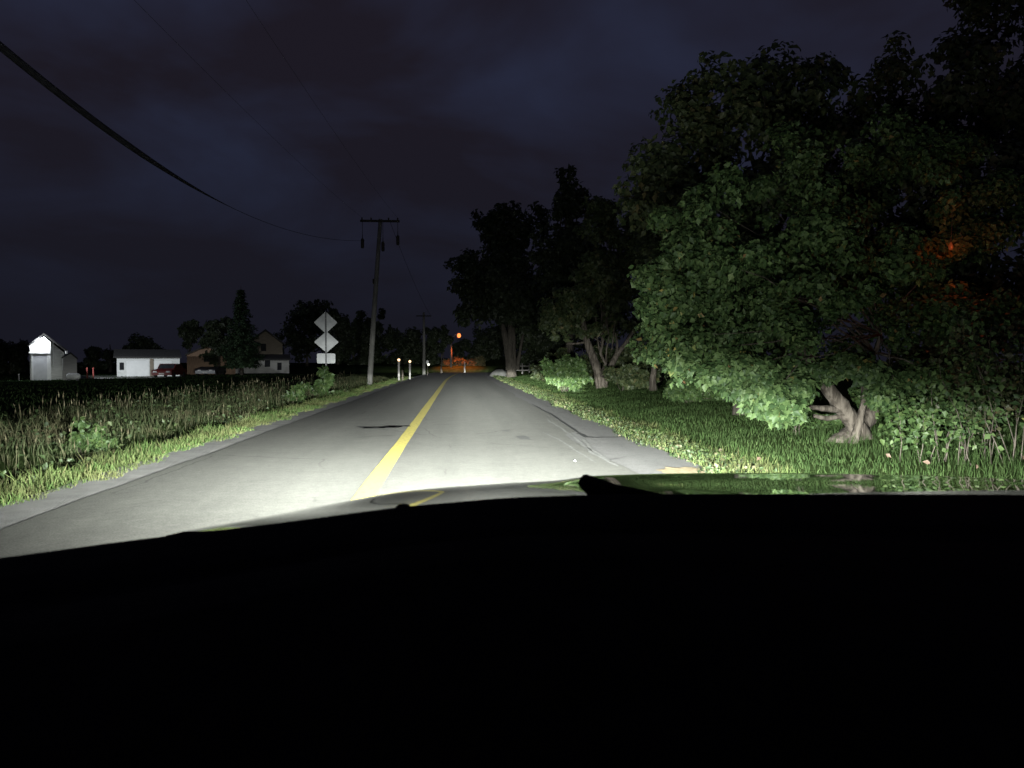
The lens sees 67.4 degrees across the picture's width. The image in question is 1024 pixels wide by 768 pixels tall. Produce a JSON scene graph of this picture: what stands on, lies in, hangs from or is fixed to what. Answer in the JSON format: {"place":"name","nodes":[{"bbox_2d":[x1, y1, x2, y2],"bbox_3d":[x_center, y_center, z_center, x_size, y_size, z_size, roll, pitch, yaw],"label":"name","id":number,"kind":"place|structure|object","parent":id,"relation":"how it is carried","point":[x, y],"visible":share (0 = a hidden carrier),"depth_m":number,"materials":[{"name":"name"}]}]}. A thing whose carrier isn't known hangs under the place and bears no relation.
{"place":"outdoors","nodes":[
{"label":"outdoors","id":0,"kind":"place"},
{"bbox_2d":[0,376,412,506],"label":"verge grass","id":1,"kind":"structure","parent":0,"point":[50,479],"depth_m":12.19,"materials":[{"name":"green plant"}]},
{"bbox_2d":[225,329,290,372],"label":"tan house","id":2,"kind":"structure","parent":0,"point":[276,360],"depth_m":106.35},
{"bbox_2d":[261,344,265,350],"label":"window","id":3,"kind":"structure","parent":2,"relation":"in","point":[263,347],"depth_m":107.63,"materials":[{"name":"black glass"}]},
{"bbox_2d":[265,360,269,366],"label":"window","id":4,"kind":"structure","parent":2,"relation":"in","point":[267,362],"depth_m":104.98,"materials":[{"name":"black glass"}]},
{"bbox_2d":[277,363,281,369],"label":"window","id":5,"kind":"structure","parent":2,"relation":"in","point":[279,365],"depth_m":105.49,"materials":[{"name":"black glass"}]},
{"bbox_2d":[0,372,638,557],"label":"road","id":6,"kind":"structure","parent":0,"point":[336,454],"depth_m":11.00,"materials":[{"name":"grey asphalt"}]},
{"bbox_2d":[359,425,409,428],"bbox_3d":[-2.907,0.985,17.640,1.271,0.001,0.733,-1,2,-24],"label":"tar seam","id":7,"kind":"object","parent":6,"relation":"on","point":[390,426],"visible":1,"depth_m":17.74,"materials":[{"name":"black asphalt"}]},
{"bbox_2d":[351,373,457,499],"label":"yellow line","id":8,"kind":"object","parent":6,"relation":"on","point":[373,483],"visible":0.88,"depth_m":11.75,"materials":[{"name":"paint"}]},
{"bbox_2d":[0,473,1023,767],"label":"car","id":9,"kind":"object","parent":6,"relation":"on","point":[738,621],"visible":1,"depth_m":0.38,"materials":[{"name":"black paint"}]},
{"bbox_2d":[517,436,529,439],"bbox_3d":[0.214,1.056,15.150,0.263,0.001,0.845,0,2,-4],"label":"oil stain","id":10,"kind":"object","parent":6,"relation":"on","point":[523,437],"visible":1,"depth_m":15.16,"materials":[{"name":"grey asphalt"}]},
{"bbox_2d":[543,432,596,462],"bbox_3d":[0.985,1.093,13.837,0.108,0.001,4.972,0,2,-7],"label":"crumbled crack","id":11,"kind":"object","parent":6,"relation":"on","point":[571,447],"visible":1,"depth_m":13.22,"materials":[{"name":"grey asphalt"}]},
{"bbox_2d":[547,419,617,465],"bbox_3d":[1.180,1.046,15.451,0.174,0.001,8.976,0,2,-4],"label":"crumbled crack","id":12,"kind":"object","parent":6,"relation":"on","point":[582,444],"visible":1,"depth_m":13.70,"materials":[{"name":"grey asphalt"}]},
{"bbox_2d":[0,354,1023,501],"bbox_3d":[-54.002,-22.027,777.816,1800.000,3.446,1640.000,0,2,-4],"label":"ground","id":13,"kind":"structure","parent":0,"point":[389,371],"depth_m":22.28,"materials":[{"name":"green plant"}]},
{"bbox_2d":[0,339,29,373],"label":"deciduous tree","id":14,"kind":"object","parent":13,"relation":"on","point":[13,354],"visible":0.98,"depth_m":95.50,"materials":[{"name":"green plant"}]},
{"bbox_2d":[28,333,67,379],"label":"shed","id":15,"kind":"structure","parent":13,"relation":"on","point":[47,352],"depth_m":65.51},
{"bbox_2d":[33,355,46,379],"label":"door","id":16,"kind":"structure","parent":15,"relation":"in","point":[39,361],"depth_m":65.28,"materials":[{"name":"white metal"}]},
{"bbox_2d":[62,352,77,379],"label":"garden shed","id":17,"kind":"structure","parent":13,"relation":"on","point":[69,360],"depth_m":65.11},
{"bbox_2d":[66,373,80,380],"bbox_3d":[-36.343,-0.585,63.646,1.100,0.620,0.507,0,2,-4],"label":"propane tank","id":18,"kind":"object","parent":13,"relation":"on","point":[70,376],"visible":0.98,"depth_m":63.46,"materials":[{"name":"white metal"}]},
{"bbox_2d":[62,416,118,458],"bbox_3d":[-7.694,1.038,14.011,0.960,0.926,0.546,0,2,-4],"label":"bush","id":19,"kind":"object","parent":13,"relation":"on","point":[83,436],"visible":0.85,"depth_m":13.91,"materials":[{"name":"green plant"}]},
{"bbox_2d":[77,344,116,371],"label":"deciduous tree","id":20,"kind":"object","parent":13,"relation":"on","point":[93,354],"visible":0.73,"depth_m":114.41,"materials":[{"name":"green plant"}]},
{"bbox_2d":[80,375,179,378],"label":"yard","id":21,"kind":"structure","parent":13,"relation":"on","point":[102,377],"depth_m":80.91,"materials":[{"name":"green plant"}]},
{"bbox_2d":[113,349,181,376],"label":"white garage","id":22,"kind":"structure","parent":21,"relation":"on","point":[138,362],"depth_m":81.58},
{"bbox_2d":[127,361,148,376],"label":"garage door","id":23,"kind":"structure","parent":22,"relation":"in","point":[134,368],"depth_m":81.16,"materials":[{"name":"white metal"}]},
{"bbox_2d":[154,361,171,375],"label":"garage door","id":24,"kind":"structure","parent":22,"relation":"in","point":[156,363],"depth_m":82.12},
{"bbox_2d":[151,364,186,377],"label":"parked car","id":25,"kind":"object","parent":21,"relation":"on","point":[166,370],"visible":0.91,"depth_m":75.89,"materials":[{"name":"red paint"}]},
{"bbox_2d":[122,332,163,348],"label":"deciduous tree","id":26,"kind":"object","parent":13,"relation":"on","point":[141,342],"visible":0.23,"depth_m":113.12,"materials":[{"name":"green plant"}]},
{"bbox_2d":[0,374,366,426],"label":"field grass","id":27,"kind":"structure","parent":13,"relation":"on","point":[122,388],"depth_m":46.27,"materials":[{"name":"green plant"}]},
{"bbox_2d":[177,318,204,352],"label":"deciduous tree","id":28,"kind":"object","parent":13,"relation":"on","point":[190,332],"visible":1,"depth_m":100.62,"materials":[{"name":"green plant"}]},
{"bbox_2d":[0,374,393,489],"bbox_3d":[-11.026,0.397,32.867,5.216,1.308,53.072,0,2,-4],"label":"weed stalks","id":29,"kind":"object","parent":13,"relation":"on","point":[168,407],"visible":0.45,"depth_m":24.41,"materials":[{"name":"green plant"}]},
{"bbox_2d":[5,372,364,454],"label":"seed heads","id":30,"kind":"object","parent":29,"relation":"attached to","point":[125,400],"visible":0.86,"depth_m":22.35,"materials":[{"name":"plant"}]},
{"bbox_2d":[185,346,234,374],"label":"brown house","id":31,"kind":"structure","parent":13,"relation":"on","point":[194,361],"depth_m":94.27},
{"bbox_2d":[195,367,225,375],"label":"parked car","id":32,"kind":"object","parent":13,"relation":"on","point":[208,370],"visible":0.94,"depth_m":86.30,"materials":[{"name":"paint"}]},
{"bbox_2d":[198,315,234,373],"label":"deciduous tree","id":33,"kind":"object","parent":13,"relation":"on","point":[214,335],"visible":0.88,"depth_m":93.94,"materials":[{"name":"green plant"}]},
{"bbox_2d":[0,373,433,529],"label":"gravel shoulder","id":34,"kind":"object","parent":13,"relation":"on","point":[14,513],"visible":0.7,"depth_m":10.28},
{"bbox_2d":[409,360,410,378],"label":"driveway lamp","id":35,"kind":"object","parent":34,"relation":"on","point":[409,369],"visible":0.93,"depth_m":67.47,"materials":[{"name":"white metal"}]},
{"bbox_2d":[217,289,264,374],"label":"conifer tree","id":36,"kind":"object","parent":13,"relation":"on","point":[241,351],"visible":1,"depth_m":89.26,"materials":[{"name":"green plant"}]},
{"bbox_2d":[281,383,307,403],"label":"bush","id":37,"kind":"object","parent":13,"relation":"on","point":[297,388],"visible":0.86,"depth_m":31.41,"materials":[{"name":"green plant"}]},
{"bbox_2d":[273,299,332,366],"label":"deciduous tree","id":38,"kind":"object","parent":13,"relation":"on","point":[299,342],"visible":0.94,"depth_m":121.79,"materials":[{"name":"green plant"}]},
{"bbox_2d":[300,365,343,397],"bbox_3d":[-9.133,0.015,36.243,2.374,1.916,1.251,0,2,-4],"label":"bush","id":39,"kind":"object","parent":13,"relation":"on","point":[321,386],"visible":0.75,"depth_m":36.04,"materials":[{"name":"green plant"}]},
{"bbox_2d":[314,312,337,369],"bbox_3d":[-9.282,-1.262,38.393,1.185,4.669,0.088,0,2,-4],"label":"sign post","id":40,"kind":"object","parent":13,"relation":"on","point":[326,341],"visible":0.96,"depth_m":38.40,"materials":[{"name":"grey metal"}]},
{"bbox_2d":[315,307,353,364],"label":"deciduous tree","id":41,"kind":"object","parent":13,"relation":"on","point":[338,330],"visible":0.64,"depth_m":122.39,"materials":[{"name":"green plant"}]},
{"bbox_2d":[332,337,386,364],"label":"deciduous tree","id":42,"kind":"object","parent":13,"relation":"on","point":[350,344],"visible":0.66,"depth_m":120.82,"materials":[{"name":"green plant"}]},
{"bbox_2d":[348,308,385,355],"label":"deciduous tree","id":43,"kind":"object","parent":13,"relation":"on","point":[359,330],"visible":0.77,"depth_m":122.08,"materials":[{"name":"green plant"}]},
{"bbox_2d":[360,217,399,384],"bbox_3d":[-8.792,-5.136,51.330,2.600,11.912,0.492,0,2,-4],"label":"utility pole","id":44,"kind":"object","parent":13,"relation":"on","point":[380,245],"visible":0.99,"depth_m":51.21,"materials":[{"name":"brown wood"}]},
{"bbox_2d":[0,41,364,240],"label":"overhead cable","id":45,"kind":"object","parent":44,"relation":"attached to","point":[10,54],"visible":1,"depth_m":18.13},
{"bbox_2d":[134,0,359,215],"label":"power wire","id":46,"kind":"object","parent":44,"relation":"attached to","point":[210,76],"visible":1,"depth_m":21.84,"materials":[{"name":"black metal"}]},
{"bbox_2d":[246,0,395,215],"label":"power wire","id":47,"kind":"object","parent":44,"relation":"attached to","point":[305,89],"visible":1,"depth_m":22.79,"materials":[{"name":"black metal"}]},
{"bbox_2d":[398,359,399,379],"bbox_3d":[-9.060,-1.025,61.516,0.220,2.024,0.220,0,2,-4],"label":"driveway lamp","id":48,"kind":"object","parent":13,"relation":"on","point":[398,369],"visible":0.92,"depth_m":61.45,"materials":[{"name":"white metal"}]},
{"bbox_2d":[377,324,422,363],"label":"deciduous tree","id":49,"kind":"object","parent":13,"relation":"on","point":[391,338],"visible":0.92,"depth_m":122.49,"materials":[{"name":"green plant"}]},
{"bbox_2d":[416,312,430,374],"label":"utility pole","id":50,"kind":"object","parent":13,"relation":"on","point":[424,360],"visible":0.83,"depth_m":91.26,"materials":[{"name":"grey wood"}]},
{"bbox_2d":[407,326,440,365],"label":"deciduous tree","id":51,"kind":"object","parent":13,"relation":"on","point":[431,359],"visible":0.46,"depth_m":123.66,"materials":[{"name":"green plant"}]},
{"bbox_2d":[426,324,453,372],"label":"deciduous tree","id":52,"kind":"object","parent":13,"relation":"on","point":[435,336],"visible":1,"depth_m":104.97,"materials":[{"name":"green plant"}]},
{"bbox_2d":[450,332,460,366],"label":"street lamp","id":53,"kind":"object","parent":13,"relation":"on","point":[458,335],"visible":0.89,"depth_m":113.42,"materials":[{"name":"metal"}]},
{"bbox_2d":[440,356,485,365],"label":"hedge","id":54,"kind":"object","parent":13,"relation":"on","point":[475,361],"visible":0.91,"depth_m":115.27,"materials":[{"name":"green plant"}]},
{"bbox_2d":[452,331,503,361],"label":"deciduous tree","id":55,"kind":"object","parent":13,"relation":"on","point":[482,344],"visible":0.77,"depth_m":123.52,"materials":[{"name":"green plant"}]},
{"bbox_2d":[471,324,518,358],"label":"deciduous tree","id":56,"kind":"object","parent":13,"relation":"on","point":[497,330],"visible":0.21,"depth_m":127.27,"materials":[{"name":"green plant"}]},
{"bbox_2d":[443,200,552,377],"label":"deciduous tree","id":57,"kind":"object","parent":13,"relation":"on","point":[498,284],"visible":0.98,"depth_m":73.55,"materials":[{"name":"green plant"}]},
{"bbox_2d":[489,369,506,376],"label":"boulder","id":58,"kind":"object","parent":13,"relation":"on","point":[500,372],"visible":0.6,"depth_m":79.67,"materials":[{"name":"grey stone"}]},
{"bbox_2d":[516,363,529,373],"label":"wooden fence","id":59,"kind":"object","parent":13,"relation":"on","point":[522,366],"visible":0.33,"depth_m":82.19,"materials":[{"name":"grey wood"}]},
{"bbox_2d":[516,329,574,364],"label":"deciduous tree","id":60,"kind":"object","parent":13,"relation":"on","point":[538,350],"visible":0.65,"depth_m":89.22,"materials":[{"name":"green plant"}]},
{"bbox_2d":[529,347,570,380],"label":"bush","id":61,"kind":"object","parent":13,"relation":"on","point":[536,369],"visible":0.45,"depth_m":56.60,"materials":[{"name":"green plant"}]},
{"bbox_2d":[539,353,594,391],"bbox_3d":[2.717,-0.519,38.694,2.919,2.072,2.266,0,2,-4],"label":"bush","id":62,"kind":"object","parent":13,"relation":"on","point":[564,372],"visible":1,"depth_m":38.19,"materials":[{"name":"green plant"}]},
{"bbox_2d":[525,164,630,355],"bbox_3d":[5.335,-8.468,58.535,7.882,16.614,6.756,1,2,20],"label":"deciduous tree","id":63,"kind":"object","parent":13,"relation":"on","point":[557,262],"visible":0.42,"depth_m":57.26,"materials":[{"name":"green plant"}]},
{"bbox_2d":[534,301,630,351],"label":"deciduous tree","id":64,"kind":"object","parent":13,"relation":"on","point":[593,342],"visible":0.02,"depth_m":97.18,"materials":[{"name":"green plant"}]},
{"bbox_2d":[485,372,705,473],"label":"paved shoulder","id":65,"kind":"object","parent":13,"relation":"on","point":[622,450],"visible":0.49,"depth_m":14.00},
{"bbox_2d":[532,404,578,432],"bbox_3d":[1.111,0.870,21.654,0.134,0.001,10.948,0,2,-4],"label":"tar seam","id":66,"kind":"object","parent":65,"relation":"on","point":[574,429],"visible":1,"depth_m":19.90,"materials":[{"name":"black asphalt"}]},
{"bbox_2d":[582,439,608,459],"bbox_3d":[1.377,1.108,13.290,0.140,0.001,3.266,0,2,-2],"label":"crumbled crack","id":67,"kind":"object","parent":65,"relation":"on","point":[589,446],"visible":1,"depth_m":13.07,"materials":[{"name":"grey asphalt"}]},
{"bbox_2d":[658,467,705,472],"bbox_3d":[2.330,1.189,10.442,0.687,0.001,0.988,0,2,-4],"label":"sand patch","id":68,"kind":"object","parent":65,"relation":"on","point":[680,470],"visible":0.61,"depth_m":10.53,"materials":[{"name":"beige sand"}]},
{"bbox_2d":[536,195,661,388],"bbox_3d":[4.795,-4.689,40.330,7.059,10.410,3.768,0,2,-4],"label":"deciduous tree","id":69,"kind":"object","parent":13,"relation":"on","point":[600,275],"visible":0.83,"depth_m":39.71,"materials":[{"name":"green plant"}]},
{"bbox_2d":[570,342,634,382],"bbox_3d":[5.261,-1.232,46.468,4.821,2.664,3.272,0,2,-4],"label":"bush","id":70,"kind":"object","parent":13,"relation":"on","point":[589,366],"visible":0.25,"depth_m":45.78,"materials":[{"name":"green plant"}]},
{"bbox_2d":[601,362,660,390],"bbox_3d":[5.585,-0.283,35.862,2.797,1.542,1.732,0,2,-4],"label":"bush","id":71,"kind":"object","parent":13,"relation":"on","point":[634,376],"visible":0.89,"depth_m":35.68,"materials":[{"name":"green plant"}]},
{"bbox_2d":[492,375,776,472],"bbox_3d":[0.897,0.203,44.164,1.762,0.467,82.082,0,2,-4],"label":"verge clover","id":72,"kind":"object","parent":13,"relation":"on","point":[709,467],"visible":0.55,"depth_m":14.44,"materials":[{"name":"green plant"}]},
{"bbox_2d":[609,344,682,383],"bbox_3d":[8.329,-1.348,42.590,5.802,3.020,3.251,0,2,-4],"label":"bush","id":73,"kind":"object","parent":13,"relation":"on","point":[621,360],"visible":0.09,"depth_m":42.78,"materials":[{"name":"green plant"}]},
{"bbox_2d":[497,376,801,472],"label":"verge grass","id":74,"kind":"structure","parent":13,"relation":"on","point":[694,448],"depth_m":14.21,"materials":[{"name":"green plant"}]},
{"bbox_2d":[619,223,691,380],"bbox_3d":[11.199,-5.092,46.907,8.911,10.619,6.478,-1,2,-26],"label":"deciduous tree","id":75,"kind":"object","parent":13,"relation":"on","point":[634,318],"visible":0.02,"depth_m":46.46,"materials":[{"name":"green plant"}]},
{"bbox_2d":[626,149,699,390],"bbox_3d":[6.754,-4.835,33.432,3.606,10.932,2.672,0,2,-4],"label":"deciduous tree","id":76,"kind":"object","parent":13,"relation":"on","point":[633,247],"visible":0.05,"depth_m":33.24,"materials":[{"name":"green plant"}]},
{"bbox_2d":[662,377,725,402],"bbox_3d":[6.061,0.222,25.523,2.227,1.162,1.198,0,2,-4],"label":"bush","id":77,"kind":"object","parent":13,"relation":"on","point":[687,393],"visible":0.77,"depth_m":25.28,"materials":[{"name":"green plant"}]},
{"bbox_2d":[612,39,903,414],"bbox_3d":[6.368,-3.871,19.594,7.483,10.018,6.196,0,2,-4],"label":"deciduous tree","id":78,"kind":"object","parent":13,"relation":"on","point":[754,110],"visible":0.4,"depth_m":18.79,"materials":[{"name":"green plant"}]},
{"bbox_2d":[507,374,1023,478],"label":"lawn grass","id":79,"kind":"structure","parent":13,"relation":"on","point":[975,456],"depth_m":13.54,"materials":[{"name":"green plant"}]},
{"bbox_2d":[785,410,814,434],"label":"sapling","id":80,"kind":"object","parent":13,"relation":"on","point":[794,428],"visible":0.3,"depth_m":15.19,"materials":[{"name":"green plant"}]},
{"bbox_2d":[625,103,1023,443],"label":"maple tree","id":81,"kind":"object","parent":13,"relation":"on","point":[808,256],"visible":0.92,"depth_m":12.76,"materials":[{"name":"green plant"}]},
{"bbox_2d":[948,185,952,249],"bbox_3d":[7.424,-2.887,13.005,0.070,1.250,0.148,0,2,9],"label":"orange lantern","id":82,"kind":"object","parent":81,"relation":"hanging from","point":[950,246],"visible":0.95,"depth_m":12.97,"materials":[{"name":"black"}]},
{"bbox_2d":[806,386,921,428],"bbox_3d":[7.522,0.576,16.351,2.594,1.228,1.247,0,2,-4],"label":"bush","id":83,"kind":"object","parent":13,"relation":"on","point":[854,400],"visible":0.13,"depth_m":16.27,"materials":[{"name":"green plant"}]},
{"bbox_2d":[874,400,928,451],"bbox_3d":[6.159,0.719,12.437,0.726,0.933,1.019,-1,2,-34],"label":"sapling","id":84,"kind":"object","parent":13,"relation":"on","point":[886,420],"visible":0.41,"depth_m":12.42,"materials":[{"name":"green plant"}]},
{"bbox_2d":[875,387,953,462],"bbox_3d":[5.839,0.599,11.138,1.020,1.285,1.166,1,2,26],"label":"sapling","id":85,"kind":"object","parent":13,"relation":"on","point":[901,416],"visible":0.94,"depth_m":11.10,"materials":[{"name":"green plant"}]},
{"bbox_2d":[843,0,1023,419],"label":"deciduous tree","id":86,"kind":"object","parent":13,"relation":"on","point":[997,106],"visible":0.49,"depth_m":16.93,"materials":[{"name":"green plant"}]},
{"bbox_2d":[906,352,1001,461],"bbox_3d":[6.359,0.378,11.073,1.843,1.682,1.194,-1,2,-36],"label":"sapling","id":87,"kind":"object","parent":13,"relation":"on","point":[932,385],"visible":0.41,"depth_m":10.94,"materials":[{"name":"green plant"}]},
{"bbox_2d":[898,302,1023,463],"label":"sapling","id":88,"kind":"object","parent":13,"relation":"on","point":[1007,353],"visible":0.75,"depth_m":10.26,"materials":[{"name":"green plant"}]},
{"bbox_2d":[925,338,1023,464],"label":"sapling","id":89,"kind":"object","parent":13,"relation":"on","point":[961,418],"visible":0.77,"depth_m":10.51,"materials":[{"name":"green plant"}]},
{"bbox_2d":[925,325,1023,460],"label":"sapling","id":90,"kind":"object","parent":13,"relation":"on","point":[955,376],"visible":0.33,"depth_m":10.93,"materials":[{"name":"green plant"}]},
{"bbox_2d":[934,305,1023,462],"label":"sapling","id":91,"kind":"object","parent":13,"relation":"on","point":[1000,386],"visible":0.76,"depth_m":10.20,"materials":[{"name":"green plant"}]},
{"bbox_2d":[0,0,1023,362],"label":"sky","id":92,"kind":"structure","parent":0,"point":[449,110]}
]}

